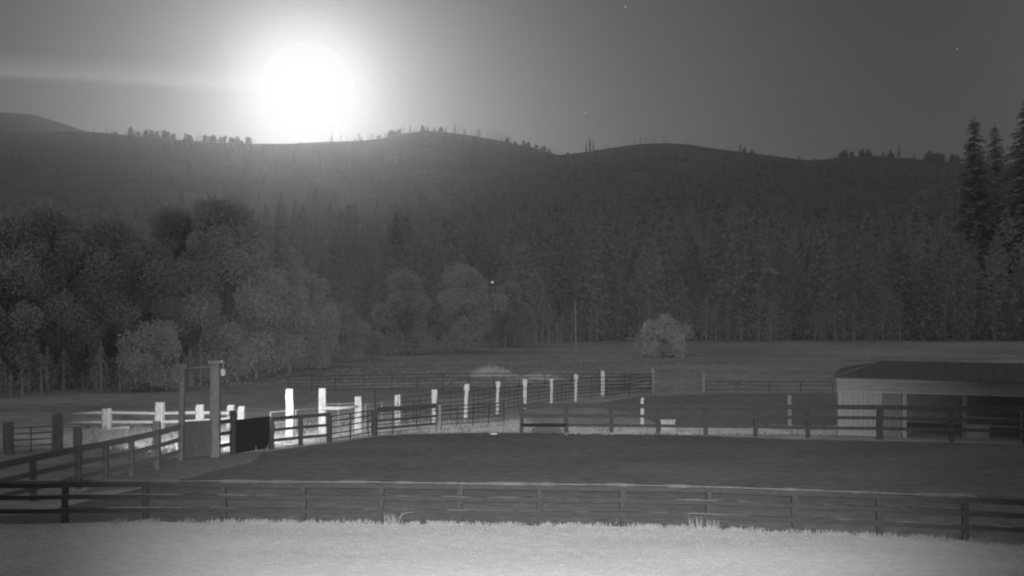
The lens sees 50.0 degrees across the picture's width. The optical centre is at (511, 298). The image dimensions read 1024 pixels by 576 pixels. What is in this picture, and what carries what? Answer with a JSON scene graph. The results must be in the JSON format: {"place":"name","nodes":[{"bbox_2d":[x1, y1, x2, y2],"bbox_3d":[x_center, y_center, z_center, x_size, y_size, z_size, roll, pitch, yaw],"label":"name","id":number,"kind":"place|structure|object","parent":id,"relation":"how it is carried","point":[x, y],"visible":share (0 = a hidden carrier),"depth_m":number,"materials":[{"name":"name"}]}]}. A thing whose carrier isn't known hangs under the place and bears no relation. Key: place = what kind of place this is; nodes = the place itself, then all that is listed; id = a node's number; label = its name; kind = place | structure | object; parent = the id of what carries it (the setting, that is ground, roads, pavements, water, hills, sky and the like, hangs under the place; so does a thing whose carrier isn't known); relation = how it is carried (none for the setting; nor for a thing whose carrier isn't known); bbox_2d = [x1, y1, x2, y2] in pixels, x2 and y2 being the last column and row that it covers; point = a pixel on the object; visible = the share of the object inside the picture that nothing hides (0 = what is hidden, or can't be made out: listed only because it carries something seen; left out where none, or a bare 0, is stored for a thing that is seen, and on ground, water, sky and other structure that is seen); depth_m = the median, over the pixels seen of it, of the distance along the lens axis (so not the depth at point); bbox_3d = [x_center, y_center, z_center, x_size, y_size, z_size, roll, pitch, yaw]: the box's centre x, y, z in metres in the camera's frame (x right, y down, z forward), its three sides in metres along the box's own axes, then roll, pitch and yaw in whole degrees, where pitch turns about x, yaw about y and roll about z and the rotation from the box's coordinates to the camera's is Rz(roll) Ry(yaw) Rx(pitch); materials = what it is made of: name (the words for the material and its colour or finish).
{"place":"outdoors","nodes":[
{"label":"outdoors","id":0,"kind":"place"},
{"bbox_2d":[0,112,87,131],"bbox_3d":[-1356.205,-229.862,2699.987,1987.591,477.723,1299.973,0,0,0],"label":"hills","id":1,"kind":"structure","parent":0,"point":[17,122],"depth_m":2670.75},
{"bbox_2d":[81,451,265,492],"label":"gate path","id":2,"kind":"structure","parent":0,"point":[185,468],"depth_m":38.94,"materials":[{"name":"soil"}]},
{"bbox_2d":[176,360,222,458],"bbox_3d":[-11.753,4.265,41.276,1.785,3.870,0.537,0,0,-32],"label":"gateway","id":3,"kind":"object","parent":2,"relation":"on","point":[215,392],"visible":0.94,"depth_m":41.44,"materials":[{"name":"grey wood"}]},
{"bbox_2d":[185,420,211,455],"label":"solid gate","id":4,"kind":"structure","parent":3,"relation":"attached to","point":[198,437],"depth_m":41.22,"materials":[{"name":"grey wood"}]},
{"bbox_2d":[0,131,557,329],"bbox_3d":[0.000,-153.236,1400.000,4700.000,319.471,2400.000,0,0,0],"label":"hills","id":5,"kind":"structure","parent":0,"point":[394,146],"depth_m":1273.03,"materials":[{"name":"plant"}]},
{"bbox_2d":[257,43,354,139],"bbox_3d":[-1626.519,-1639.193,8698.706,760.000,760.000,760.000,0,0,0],"label":"moon","id":6,"kind":"object","parent":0,"point":[306,91],"visible":1,"depth_m":8427.32,"materials":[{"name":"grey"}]},
{"bbox_2d":[82,417,540,458],"bbox_3d":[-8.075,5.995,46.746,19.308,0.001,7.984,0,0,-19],"label":"corral ground","id":7,"kind":"structure","parent":0,"point":[295,444],"depth_m":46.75,"materials":[{"name":"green plant"}]},
{"bbox_2d":[220,410,236,454],"bbox_3d":[-10.815,5.196,41.916,0.277,1.809,0.795,0,0,23],"label":"board fence","id":8,"kind":"object","parent":7,"relation":"on","point":[232,420],"visible":0.93,"depth_m":42.08,"materials":[{"name":"grey wood"}]},
{"bbox_2d":[236,416,269,452],"bbox_3d":[-10.165,5.320,43.096,0.068,1.320,2.082,0,0,27],"label":"black panel","id":9,"kind":"object","parent":7,"relation":"on","point":[251,433],"visible":1,"depth_m":43.02,"materials":[{"name":"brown wood"}]},
{"bbox_2d":[285,388,293,436],"bbox_3d":[-9.662,5.026,47.698,0.357,2.248,0.315,0,0,-10],"label":"timber post","id":10,"kind":"object","parent":7,"relation":"on","point":[289,404],"visible":0.77,"depth_m":47.56,"materials":[{"name":"white wood"}]},
{"bbox_2d":[270,408,317,432],"bbox_3d":[-9.655,5.476,49.062,0.065,1.048,2.720,0,0,43],"label":"pipe panel","id":11,"kind":"object","parent":7,"relation":"on","point":[295,421],"visible":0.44,"depth_m":49.20,"materials":[{"name":"metal"}]},
{"bbox_2d":[269,413,330,448],"bbox_3d":[-8.622,5.408,44.771,2.894,1.385,0.277,0,0,-42],"label":"board fence","id":12,"kind":"object","parent":7,"relation":"on","point":[300,437],"visible":0.91,"depth_m":44.74,"materials":[{"name":"grey wood"}]},
{"bbox_2d":[331,410,371,442],"bbox_3d":[-6.821,5.429,46.853,0.074,1.142,2.895,0,0,29],"label":"pipe panel","id":13,"kind":"object","parent":7,"relation":"on","point":[367,421],"visible":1,"depth_m":46.83,"materials":[{"name":"metal"}]},
{"bbox_2d":[354,396,361,432],"bbox_3d":[-6.845,5.239,48.832,0.335,1.823,0.305,0,0,-7],"label":"timber post","id":14,"kind":"object","parent":7,"relation":"on","point":[358,401],"visible":0.71,"depth_m":48.69,"materials":[{"name":"white wood"}]},
{"bbox_2d":[321,405,357,409],"bbox_3d":[-7.597,4.809,48.346,1.604,0.176,0.334,0,0,-13],"label":"pole rail","id":15,"kind":"object","parent":14,"relation":"attached to","point":[336,408],"visible":1,"depth_m":48.21,"materials":[{"name":"white wood"}]},
{"bbox_2d":[372,387,375,435],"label":"fence post","id":16,"kind":"object","parent":7,"relation":"on","point":[374,422],"visible":0.84,"depth_m":47.95,"materials":[{"name":"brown metal"}]},
{"bbox_2d":[376,403,436,435],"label":"board gate","id":17,"kind":"structure","parent":16,"relation":"attached to","point":[405,407],"depth_m":48.96,"materials":[{"name":"grey wood"}]},
{"bbox_2d":[439,405,440,430],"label":"gate stop post","id":18,"kind":"object","parent":7,"relation":"on","point":[440,417],"visible":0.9,"depth_m":49.57,"materials":[{"name":"grey wood"}]},
{"bbox_2d":[441,402,503,429],"bbox_3d":[-1.784,5.420,50.452,3.328,1.160,0.064,0,0,-30],"label":"pipe panel","id":19,"kind":"object","parent":7,"relation":"on","point":[473,422],"visible":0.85,"depth_m":50.39,"materials":[{"name":"metal"}]},
{"bbox_2d":[9,355,901,389],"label":"grass","id":20,"kind":"structure","parent":0,"point":[567,386],"depth_m":86.59,"materials":[{"name":"plant"}]},
{"bbox_2d":[0,433,1023,542],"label":"arena ground","id":21,"kind":"structure","parent":0,"point":[955,468],"depth_m":37.21,"materials":[{"name":"sand"}]},
{"bbox_2d":[0,424,183,500],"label":"board fence","id":22,"kind":"object","parent":21,"relation":"on","point":[77,464],"visible":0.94,"depth_m":35.68,"materials":[{"name":"grey wood"}]},
{"bbox_2d":[519,397,1023,444],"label":"board fence","id":23,"kind":"object","parent":21,"relation":"on","point":[879,418],"visible":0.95,"depth_m":47.58,"materials":[{"name":"grey wood"}]},
{"bbox_2d":[0,522,1023,575],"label":"lawn","id":24,"kind":"structure","parent":0,"point":[215,562],"depth_m":25.91,"materials":[{"name":"plant"}]},
{"bbox_2d":[383,512,412,524],"bbox_3d":[-2.921,5.804,29.201,1.001,0.395,0.406,0,0,-13],"label":"grass tuft","id":25,"kind":"object","parent":24,"relation":"on","point":[393,521],"visible":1,"depth_m":29.11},
{"bbox_2d":[0,479,1023,540],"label":"board fence","id":26,"kind":"object","parent":24,"relation":"on","point":[709,502],"visible":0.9,"depth_m":28.95,"materials":[{"name":"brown wood"}]},
{"bbox_2d":[104,516,1023,545],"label":"grass","id":27,"kind":"structure","parent":24,"relation":"on","point":[752,530],"depth_m":28.74,"materials":[{"name":"plant"}]},
{"bbox_2d":[687,512,702,529],"bbox_3d":[4.790,5.765,28.486,0.362,0.470,0.379,0,0,-34],"label":"grass tuft","id":28,"kind":"object","parent":24,"relation":"on","point":[692,526],"visible":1,"depth_m":28.50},
{"bbox_2d":[706,518,719,530],"bbox_3d":[5.223,5.812,28.438,0.366,0.375,0.340,0,0,-37],"label":"grass tuft","id":29,"kind":"object","parent":24,"relation":"on","point":[709,526],"visible":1,"depth_m":28.43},
{"bbox_2d":[0,330,1023,535],"bbox_3d":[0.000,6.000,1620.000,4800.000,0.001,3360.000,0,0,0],"label":"ground","id":30,"kind":"structure","parent":0,"point":[256,400],"depth_m":73.34,"materials":[{"name":"plant"}]},
{"bbox_2d":[3,421,13,454],"bbox_3d":[-19.399,5.443,42.315,0.355,1.414,0.319,0,0,-7],"label":"timber post","id":31,"kind":"object","parent":30,"relation":"on","point":[8,438],"visible":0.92,"depth_m":42.17,"materials":[{"name":"grey wood"}]},
{"bbox_2d":[14,426,51,451],"bbox_3d":[-18.834,5.500,42.986,1.843,1.000,0.063,0,0,-25],"label":"pipe panel","id":32,"kind":"object","parent":30,"relation":"on","point":[30,433],"visible":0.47,"depth_m":42.99,"materials":[{"name":"grey metal"}]},
{"bbox_2d":[0,206,76,389],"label":"leafy tree","id":33,"kind":"object","parent":30,"relation":"on","point":[16,233],"visible":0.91,"depth_m":71.23,"materials":[{"name":"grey plant"}]},
{"bbox_2d":[52,413,62,450],"bbox_3d":[-17.504,5.288,42.307,0.384,1.724,0.342,0,0,-10],"label":"timber post","id":34,"kind":"object","parent":30,"relation":"on","point":[57,431],"visible":0.78,"depth_m":42.15,"materials":[{"name":"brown wood"}]},
{"bbox_2d":[0,199,130,387],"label":"leafy tree","id":35,"kind":"object","parent":30,"relation":"on","point":[64,244],"visible":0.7,"depth_m":73.70,"materials":[{"name":"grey plant"}]},
{"bbox_2d":[73,427,82,460],"bbox_3d":[-16.067,5.444,40.636,0.301,1.411,0.273,0,0,-8],"label":"timber post","id":36,"kind":"object","parent":30,"relation":"on","point":[77,435],"visible":0.6,"depth_m":40.51,"materials":[{"name":"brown wood"}]},
{"bbox_2d":[102,408,111,429],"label":"timber post","id":37,"kind":"object","parent":30,"relation":"on","point":[106,417],"visible":0.86,"depth_m":50.06,"materials":[{"name":"white wood"}]},
{"bbox_2d":[61,211,185,384],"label":"leafy tree","id":38,"kind":"object","parent":30,"relation":"on","point":[133,252],"visible":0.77,"depth_m":75.65,"materials":[{"name":"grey plant"}]},
{"bbox_2d":[66,411,229,429],"bbox_3d":[-16.553,5.651,50.205,7.648,1.056,0.171,0,0,0],"label":"pole fence","id":39,"kind":"object","parent":30,"relation":"on","point":[131,413],"visible":0.65,"depth_m":50.14,"materials":[{"name":"white wood"}]},
{"bbox_2d":[115,319,182,391],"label":"leafy tree","id":40,"kind":"object","parent":30,"relation":"on","point":[139,360],"visible":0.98,"depth_m":70.12,"materials":[{"name":"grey plant"}]},
{"bbox_2d":[152,421,160,462],"bbox_3d":[-12.972,5.311,40.112,0.310,1.677,0.272,0,0,-8],"label":"timber post","id":41,"kind":"object","parent":30,"relation":"on","point":[156,425],"visible":0.46,"depth_m":39.99,"materials":[{"name":"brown wood"}]},
{"bbox_2d":[154,402,164,428],"bbox_3d":[-16.111,5.438,50.218,0.408,1.424,0.345,0,0,7],"label":"timber post","id":42,"kind":"object","parent":30,"relation":"on","point":[159,410],"visible":0.73,"depth_m":50.07,"materials":[{"name":"white wood"}]},
{"bbox_2d":[124,201,241,374],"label":"leafy tree","id":43,"kind":"object","parent":30,"relation":"on","point":[176,228],"visible":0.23,"depth_m":82.68,"materials":[{"name":"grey plant"}]},
{"bbox_2d":[195,404,204,420],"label":"timber post","id":44,"kind":"object","parent":30,"relation":"on","point":[199,413],"visible":0.56,"depth_m":50.06,"materials":[{"name":"white wood"}]},
{"bbox_2d":[152,193,288,381],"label":"leafy tree","id":45,"kind":"object","parent":30,"relation":"on","point":[231,243],"visible":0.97,"depth_m":78.55,"materials":[{"name":"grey plant"}]},
{"bbox_2d":[225,404,234,428],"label":"timber post","id":46,"kind":"object","parent":30,"relation":"on","point":[230,407],"visible":0.44,"depth_m":50.49,"materials":[{"name":"white wood"}]},
{"bbox_2d":[237,406,244,419],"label":"timber post","id":47,"kind":"object","parent":30,"relation":"on","point":[241,412],"visible":0.49,"depth_m":50.09,"materials":[{"name":"white wood"}]},
{"bbox_2d":[215,230,316,373],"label":"leafy tree","id":48,"kind":"object","parent":30,"relation":"on","point":[286,257],"visible":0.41,"depth_m":88.11,"materials":[{"name":"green plant"}]},
{"bbox_2d":[288,375,334,392],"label":"pipe panel","id":49,"kind":"object","parent":30,"relation":"on","point":[311,386],"visible":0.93,"depth_m":70.20,"materials":[{"name":"metal"}]},
{"bbox_2d":[283,270,341,368],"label":"leafy tree","id":50,"kind":"object","parent":30,"relation":"on","point":[322,332],"visible":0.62,"depth_m":92.76,"materials":[{"name":"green plant"}]},
{"bbox_2d":[318,388,325,433],"bbox_3d":[-8.375,5.045,48.447,0.332,2.209,0.307,0,0,-15],"label":"timber post","id":51,"kind":"object","parent":30,"relation":"on","point":[322,400],"visible":0.76,"depth_m":48.32,"materials":[{"name":"white wood"}]},
{"bbox_2d":[326,403,353,424],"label":"pipe panel","id":52,"kind":"object","parent":30,"relation":"on","point":[338,413],"visible":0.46,"depth_m":51.09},
{"bbox_2d":[327,302,371,362],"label":"leafy tree","id":53,"kind":"object","parent":30,"relation":"on","point":[350,325],"visible":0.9,"depth_m":103.55,"materials":[{"name":"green plant"}]},
{"bbox_2d":[335,374,391,390],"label":"pipe panel","id":54,"kind":"object","parent":30,"relation":"on","point":[363,385],"visible":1,"depth_m":71.01,"materials":[{"name":"metal"}]},
{"bbox_2d":[359,330,387,358],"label":"leafy tree","id":55,"kind":"object","parent":30,"relation":"on","point":[376,345],"visible":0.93,"depth_m":109.44,"materials":[{"name":"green plant"}]},
{"bbox_2d":[395,395,397,424],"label":"timber post","id":56,"kind":"object","parent":30,"relation":"on","point":[396,404],"visible":0.59,"depth_m":51.20,"materials":[{"name":"white wood"}]},
{"bbox_2d":[398,394,400,425],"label":"timber post","id":57,"kind":"object","parent":30,"relation":"on","point":[399,413],"visible":0.57,"depth_m":51.23,"materials":[{"name":"white wood"}]},
{"bbox_2d":[370,265,433,354],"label":"leafy tree","id":58,"kind":"object","parent":30,"relation":"on","point":[407,320],"visible":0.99,"depth_m":116.94,"materials":[{"name":"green plant"}]},
{"bbox_2d":[400,394,431,423],"bbox_3d":[-4.545,5.310,52.377,0.047,1.380,2.320,0,0,39],"label":"pipe panel","id":59,"kind":"object","parent":30,"relation":"on","point":[413,401],"visible":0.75,"depth_m":52.21,"materials":[{"name":"metal"}]},
{"bbox_2d":[392,373,442,389],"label":"pipe panel","id":60,"kind":"object","parent":30,"relation":"on","point":[417,384],"visible":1,"depth_m":71.78,"materials":[{"name":"metal"}]},
{"bbox_2d":[431,389,436,422],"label":"timber post","id":61,"kind":"object","parent":30,"relation":"on","point":[434,395],"visible":0.61,"depth_m":53.14,"materials":[{"name":"white wood"}]},
{"bbox_2d":[437,391,464,418],"bbox_3d":[-3.038,5.306,54.207,0.048,1.388,1.988,0,0,43],"label":"pipe panel","id":62,"kind":"object","parent":30,"relation":"on","point":[450,397],"visible":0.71,"depth_m":54.20,"materials":[{"name":"metal"}]},
{"bbox_2d":[464,384,468,417],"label":"timber post","id":63,"kind":"object","parent":30,"relation":"on","point":[466,388],"visible":0.83,"depth_m":54.83,"materials":[{"name":"white wood"}]},
{"bbox_2d":[442,373,493,389],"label":"pipe panel","id":64,"kind":"object","parent":30,"relation":"on","point":[468,377],"visible":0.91,"depth_m":72.46,"materials":[{"name":"metal"}]},
{"bbox_2d":[437,261,510,351],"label":"leafy tree","id":65,"kind":"object","parent":30,"relation":"on","point":[463,305],"visible":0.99,"depth_m":123.05,"materials":[{"name":"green plant"}]},
{"bbox_2d":[467,387,495,416],"bbox_3d":[-1.532,5.310,56.065,0.045,1.380,2.716,0,0,32],"label":"pipe panel","id":66,"kind":"object","parent":30,"relation":"on","point":[478,399],"visible":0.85,"depth_m":55.78,"materials":[{"name":"metal"}]},
{"bbox_2d":[456,365,518,377],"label":"dry brush","id":67,"kind":"object","parent":30,"relation":"on","point":[494,369],"visible":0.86,"depth_m":83.25,"materials":[{"name":"plant"}]},
{"bbox_2d":[491,281,492,355],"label":"yard light","id":68,"kind":"object","parent":30,"relation":"on","point":[492,322],"visible":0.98,"depth_m":113.94,"materials":[{"name":"grey metal"}]},
{"bbox_2d":[496,381,499,413],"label":"timber post","id":69,"kind":"object","parent":30,"relation":"on","point":[497,391],"visible":0.93,"depth_m":57.13,"materials":[{"name":"white wood"}]},
{"bbox_2d":[487,280,534,346],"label":"leafy tree","id":70,"kind":"object","parent":30,"relation":"on","point":[506,321],"visible":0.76,"depth_m":137.26,"materials":[{"name":"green plant"}]},
{"bbox_2d":[499,385,522,410],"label":"pipe panel","id":71,"kind":"object","parent":30,"relation":"on","point":[508,403],"visible":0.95,"depth_m":58.62,"materials":[{"name":"metal"}]},
{"bbox_2d":[494,373,544,386],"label":"pipe panel","id":72,"kind":"object","parent":30,"relation":"on","point":[522,377],"visible":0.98,"depth_m":72.66,"materials":[{"name":"metal"}]},
{"bbox_2d":[523,379,526,408],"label":"timber post","id":73,"kind":"object","parent":30,"relation":"on","point":[524,390],"visible":0.78,"depth_m":59.89,"materials":[{"name":"white wood"}]},
{"bbox_2d":[526,382,549,402],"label":"pipe panel","id":74,"kind":"object","parent":30,"relation":"on","point":[538,395],"visible":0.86,"depth_m":61.18,"materials":[{"name":"metal"}]},
{"bbox_2d":[505,372,574,379],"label":"dry brush","id":75,"kind":"object","parent":30,"relation":"on","point":[533,376],"visible":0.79,"depth_m":81.11,"materials":[{"name":"plant"}]},
{"bbox_2d":[549,379,553,402],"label":"timber post","id":76,"kind":"object","parent":30,"relation":"on","point":[551,390],"visible":0.88,"depth_m":62.01,"materials":[{"name":"white wood"}]},
{"bbox_2d":[553,379,573,402],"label":"pipe panel","id":77,"kind":"object","parent":30,"relation":"on","point":[565,395],"visible":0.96,"depth_m":63.20,"materials":[{"name":"metal"}]},
{"bbox_2d":[544,373,597,389],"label":"pipe panel","id":78,"kind":"object","parent":30,"relation":"on","point":[571,377],"visible":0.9,"depth_m":72.46,"materials":[{"name":"metal"}]},
{"bbox_2d":[574,302,576,350],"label":"wooden pole","id":79,"kind":"object","parent":30,"relation":"on","point":[575,327],"visible":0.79,"depth_m":126.90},
{"bbox_2d":[574,374,577,401],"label":"timber post","id":80,"kind":"object","parent":30,"relation":"on","point":[575,390],"visible":0.94,"depth_m":63.95,"materials":[{"name":"white wood"}]},
{"bbox_2d":[577,377,605,398],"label":"pipe panel","id":81,"kind":"object","parent":30,"relation":"on","point":[591,392],"visible":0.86,"depth_m":65.38,"materials":[{"name":"metal"}]},
{"bbox_2d":[601,370,604,395],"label":"timber post","id":82,"kind":"object","parent":30,"relation":"on","point":[602,383],"visible":0.74,"depth_m":67.77,"materials":[{"name":"white wood"}]},
{"bbox_2d":[598,373,650,389],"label":"pipe panel","id":83,"kind":"object","parent":30,"relation":"on","point":[624,377],"visible":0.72,"depth_m":72.04,"materials":[{"name":"metal"}]},
{"bbox_2d":[606,376,651,395],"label":"pipe panel","id":84,"kind":"object","parent":30,"relation":"on","point":[638,384],"visible":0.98,"depth_m":67.71,"materials":[{"name":"metal"}]},
{"bbox_2d":[607,373,651,394],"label":"pipe panel","id":85,"kind":"object","parent":30,"relation":"on","point":[628,383],"visible":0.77,"depth_m":67.42,"materials":[{"name":"metal"}]},
{"bbox_2d":[640,398,643,423],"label":"timber post","id":86,"kind":"object","parent":30,"relation":"on","point":[642,411],"visible":0.57,"depth_m":52.06,"materials":[{"name":"white wood"}]},
{"bbox_2d":[651,368,654,392],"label":"timber post","id":87,"kind":"object","parent":30,"relation":"on","point":[653,379],"visible":0.7,"depth_m":70.08,"materials":[{"name":"grey wood"}]},
{"bbox_2d":[631,313,694,357],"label":"bush","id":88,"kind":"object","parent":30,"relation":"on","point":[668,333],"visible":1,"depth_m":113.05,"materials":[{"name":"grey plant"}]},
{"bbox_2d":[660,418,675,431],"bbox_3d":[7.040,5.730,49.815,0.700,0.540,0.580,0,0,0],"label":"water tub","id":89,"kind":"object","parent":30,"relation":"on","point":[667,420],"visible":0.64,"depth_m":49.56,"materials":[{"name":"plastic"}]},
{"bbox_2d":[701,371,705,391],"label":"timber post","id":90,"kind":"object","parent":30,"relation":"on","point":[703,383],"visible":0.92,"depth_m":70.50,"materials":[{"name":"grey wood"}]},
{"bbox_2d":[706,381,735,389],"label":"pipe panel","id":91,"kind":"object","parent":30,"relation":"on","point":[722,385],"visible":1,"depth_m":69.78,"materials":[{"name":"metal"}]},
{"bbox_2d":[558,424,917,435],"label":"grass","id":92,"kind":"structure","parent":30,"relation":"on","point":[638,430],"depth_m":49.21,"materials":[{"name":"plant"}]},
{"bbox_2d":[738,381,832,392],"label":"pipe panel","id":93,"kind":"object","parent":30,"relation":"on","point":[769,385],"visible":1,"depth_m":69.64,"materials":[{"name":"metal"}]},
{"bbox_2d":[832,360,1023,439],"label":"open shed","id":94,"kind":"structure","parent":30,"relation":"on","point":[931,383],"depth_m":48.05,"materials":[{"name":"metal"}]},
{"bbox_2d":[883,393,900,436],"bbox_3d":[16.518,5.025,47.714,0.748,1.950,0.029,0,0,20],"label":"side door","id":95,"kind":"structure","parent":94,"relation":"in","point":[893,398],"depth_m":47.70,"materials":[{"name":"wood"}]},
{"bbox_2d":[933,117,1016,314],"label":"pine tree","id":96,"kind":"object","parent":30,"relation":"on","point":[974,206],"visible":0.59,"depth_m":205.18,"materials":[{"name":"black plant"}]},
{"bbox_2d":[967,423,989,438],"bbox_3d":[19.939,5.680,47.201,1.050,0.600,0.600,0,0,20],"label":"feed box","id":97,"kind":"object","parent":30,"relation":"on","point":[979,435],"visible":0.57,"depth_m":46.90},
{"bbox_2d":[967,411,1023,438],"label":"pipe panel","id":98,"kind":"object","parent":30,"relation":"on","point":[1021,427],"visible":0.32,"depth_m":47.14,"materials":[{"name":"metal"}]},
{"bbox_2d":[980,127,1012,281],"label":"pine tree","id":99,"kind":"object","parent":30,"relation":"on","point":[994,167],"visible":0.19,"depth_m":227.54,"materials":[{"name":"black plant"}]},
{"bbox_2d":[972,101,1023,318],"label":"pine tree","id":100,"kind":"object","parent":30,"relation":"on","point":[1016,207],"visible":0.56,"depth_m":199.52,"materials":[{"name":"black plant"}]},
{"bbox_2d":[0,0,1023,164],"label":"sky","id":101,"kind":"structure","parent":0,"point":[806,79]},
{"bbox_2d":[359,143,1023,339],"bbox_3d":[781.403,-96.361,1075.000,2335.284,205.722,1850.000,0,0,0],"label":"hills","id":102,"kind":"structure","parent":0,"point":[807,173],"depth_m":986.35,"materials":[{"name":"plant"}]},
{"bbox_2d":[0,191,1023,397],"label":"forest","id":103,"kind":"object","parent":102,"relation":"on","point":[753,279],"visible":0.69,"depth_m":163.20,"materials":[{"name":"plant"}]},
{"bbox_2d":[0,128,1023,240],"bbox_3d":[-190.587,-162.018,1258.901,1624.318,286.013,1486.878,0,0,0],"label":"forest","id":104,"kind":"object","parent":102,"relation":"on","point":[659,192],"visible":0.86,"depth_m":917.84,"materials":[{"name":"plant"}]},
{"bbox_2d":[596,393,836,428],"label":"pen ground","id":105,"kind":"structure","parent":0,"point":[781,398],"depth_m":59.93,"materials":[{"name":"soil"}]},
{"bbox_2d":[787,395,791,425],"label":"timber post","id":106,"kind":"object","parent":105,"relation":"on","point":[789,413],"visible":0.69,"depth_m":51.61,"materials":[{"name":"grey wood"}]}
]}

